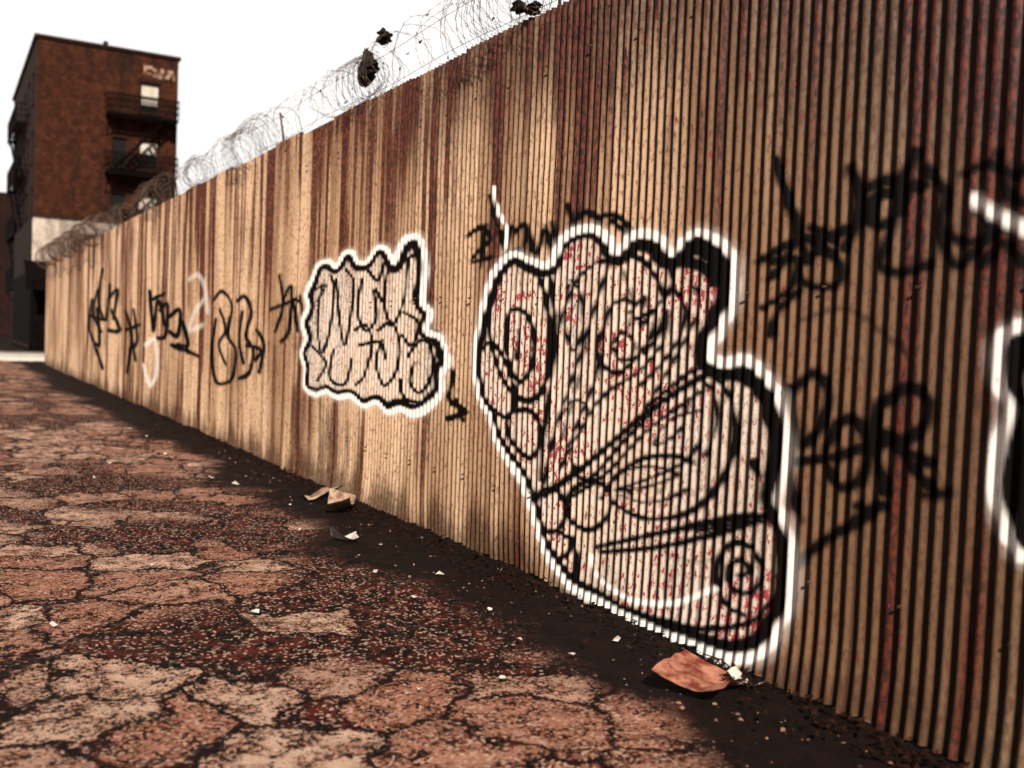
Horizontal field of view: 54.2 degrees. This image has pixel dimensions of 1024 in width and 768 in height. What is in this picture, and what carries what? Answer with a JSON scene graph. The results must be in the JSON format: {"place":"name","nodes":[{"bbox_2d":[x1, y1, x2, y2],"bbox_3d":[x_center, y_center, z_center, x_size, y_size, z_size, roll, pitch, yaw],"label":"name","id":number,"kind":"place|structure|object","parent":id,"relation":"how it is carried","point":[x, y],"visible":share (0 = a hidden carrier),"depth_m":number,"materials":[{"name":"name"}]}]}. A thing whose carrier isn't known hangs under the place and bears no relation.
{"place":"outdoors","nodes":[
{"label":"outdoors","id":0,"kind":"place"},
{"bbox_2d":[0,353,44,360],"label":"sidewalk","id":1,"kind":"structure","parent":0,"point":[19,357],"depth_m":31.34,"materials":[{"name":"concrete"}]},
{"bbox_2d":[0,351,44,353],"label":"road","id":2,"kind":"structure","parent":0,"point":[22,352],"depth_m":38.55,"materials":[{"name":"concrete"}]},
{"bbox_2d":[34,37,178,220],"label":"front wall","id":3,"kind":"structure","parent":0,"point":[75,82],"depth_m":55.47,"materials":[{"name":"brown brick"}]},
{"bbox_2d":[109,77,161,196],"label":"front wall sills and lintels","id":4,"kind":"structure","parent":3,"relation":"attached to","point":[122,135],"depth_m":56.79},
{"bbox_2d":[111,83,159,220],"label":"front wall window frames","id":5,"kind":"structure","parent":3,"relation":"attached to","point":[158,86],"depth_m":56.93,"materials":[{"name":"paint"}]},
{"bbox_2d":[139,84,157,209],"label":"front wall blinds","id":6,"kind":"object","parent":5,"relation":"attached to","point":[149,148],"visible":0.57,"depth_m":57.21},
{"bbox_2d":[102,91,179,220],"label":"front fire escape","id":7,"kind":"object","parent":3,"relation":"attached to","point":[163,120],"visible":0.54,"depth_m":55.84,"materials":[{"name":"black paint"}]},
{"bbox_2d":[144,65,174,80],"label":"painted lettering","id":8,"kind":"object","parent":3,"relation":"attached to","point":[159,75],"visible":1,"depth_m":57.10,"materials":[{"name":"paint"}]},
{"bbox_2d":[0,0,568,196],"label":"sky","id":9,"kind":"structure","parent":0,"point":[241,59],"materials":[{"name":"white"}]},
{"bbox_2d":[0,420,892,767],"bbox_3d":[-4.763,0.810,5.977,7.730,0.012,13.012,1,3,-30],"label":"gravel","id":10,"kind":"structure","parent":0,"point":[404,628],"depth_m":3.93,"materials":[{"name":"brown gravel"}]},
{"bbox_2d":[0,337,959,767],"bbox_3d":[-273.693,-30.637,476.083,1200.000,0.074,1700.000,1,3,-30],"label":"ground","id":11,"kind":"structure","parent":0,"point":[162,685],"depth_m":4.10,"materials":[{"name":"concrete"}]},
{"bbox_2d":[0,192,12,336],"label":"front wall","id":12,"kind":"structure","parent":11,"relation":"on","point":[5,266],"depth_m":72.90,"materials":[{"name":"brick"}]},
{"bbox_2d":[10,38,36,337],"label":"side wall","id":13,"kind":"structure","parent":11,"relation":"on","point":[26,205],"depth_m":59.01,"materials":[{"name":"brick"}]},
{"bbox_2d":[5,102,27,301],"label":"side fire escape","id":14,"kind":"object","parent":13,"relation":"attached to","point":[11,222],"visible":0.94,"depth_m":61.86,"materials":[{"name":"black paint"}]},
{"bbox_2d":[11,66,34,331],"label":"side wall sills and lintels","id":15,"kind":"structure","parent":13,"relation":"attached to","point":[31,162],"depth_m":58.34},
{"bbox_2d":[12,213,125,351],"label":"whitewashed garage","id":16,"kind":"structure","parent":11,"relation":"on","point":[34,233],"depth_m":40.85,"materials":[{"name":"paint"}]},
{"bbox_2d":[299,485,341,499],"bbox_3d":[-1.445,0.815,7.559,0.314,0.100,0.165,0,3,-42],"label":"torn cardboard","id":17,"kind":"object","parent":11,"relation":"on","point":[321,491],"visible":0.93,"depth_m":7.55,"materials":[{"name":"brown cardboard"}]},
{"bbox_2d":[49,428,619,693],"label":"paper litter","id":18,"kind":"object","parent":11,"relation":"on","point":[616,638],"visible":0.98,"depth_m":4.44,"materials":[{"name":"paper"}]},
{"bbox_2d":[324,488,355,511],"bbox_3d":[-1.219,0.831,7.065,0.188,0.130,0.414,2,3,-3],"label":"cardboard flap","id":19,"kind":"object","parent":11,"relation":"on","point":[337,500],"visible":1,"depth_m":7.17,"materials":[{"name":"brown cardboard"}]},
{"bbox_2d":[330,527,358,539],"bbox_3d":[-1.016,0.899,6.047,0.164,0.100,0.136,1,3,-17],"label":"crumpled paper","id":20,"kind":"object","parent":11,"relation":"on","point":[338,535],"visible":1,"depth_m":6.04,"materials":[{"name":"white paper"}]},
{"bbox_2d":[63,375,969,767],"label":"dead leaves","id":21,"kind":"object","parent":11,"relation":"on","point":[753,683],"visible":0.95,"depth_m":4.21,"materials":[{"name":"brown plant"}]},
{"bbox_2d":[45,0,1023,767],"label":"corrugated metal fence","id":22,"kind":"object","parent":11,"relation":"on","point":[699,324],"visible":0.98,"depth_m":4.29,"materials":[{"name":"metal"}]},
{"bbox_2d":[35,0,563,268],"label":"razor wire","id":23,"kind":"object","parent":22,"relation":"attached to","point":[70,242],"visible":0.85,"depth_m":10.43,"materials":[{"name":"metal"}]},
{"bbox_2d":[357,48,379,87],"bbox_3d":[-1.077,-2.381,7.494,0.173,0.295,0.247,2,3,-4],"label":"plastic bag","id":24,"kind":"object","parent":23,"relation":"hanging from","point":[370,71],"visible":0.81,"depth_m":7.43,"materials":[{"name":"black plastic"}]},
{"bbox_2d":[376,27,392,45],"bbox_3d":[-0.911,-2.515,7.204,0.122,0.129,0.139,1,3,-30],"label":"plastic bag","id":25,"kind":"object","parent":23,"relation":"attached to","point":[382,41],"visible":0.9,"depth_m":7.19,"materials":[{"name":"black plastic"}]},
{"bbox_2d":[510,0,525,14],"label":"plastic bag","id":26,"kind":"object","parent":23,"relation":"on","point":[515,8],"visible":0.79,"depth_m":5.50,"materials":[{"name":"black plastic"}]},
{"bbox_2d":[521,0,542,15],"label":"plastic bag","id":27,"kind":"object","parent":23,"relation":"on","point":[531,6],"visible":0.98,"depth_m":5.37,"materials":[{"name":"black plastic"}]},
{"bbox_2d":[652,650,744,691],"bbox_3d":[0.706,1.075,3.711,0.276,0.090,0.342,4,3,30],"label":"crumpled cardboard","id":28,"kind":"object","parent":11,"relation":"on","point":[687,669],"visible":0.98,"depth_m":3.72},
{"bbox_2d":[727,666,762,686],"bbox_3d":[0.873,1.101,3.739,0.128,0.050,0.077,4,3,40],"label":"paper scrap","id":29,"kind":"object","parent":11,"relation":"on","point":[735,672],"visible":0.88,"depth_m":3.76,"materials":[{"name":"white paper"}]},
{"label":"back walls","id":30,"kind":"object","parent":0,"visible":0},
{"bbox_2d":[12,33,180,100],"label":"coping","id":31,"kind":"object","parent":30,"relation":"on","point":[36,35],"visible":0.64,"depth_m":56.03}
]}

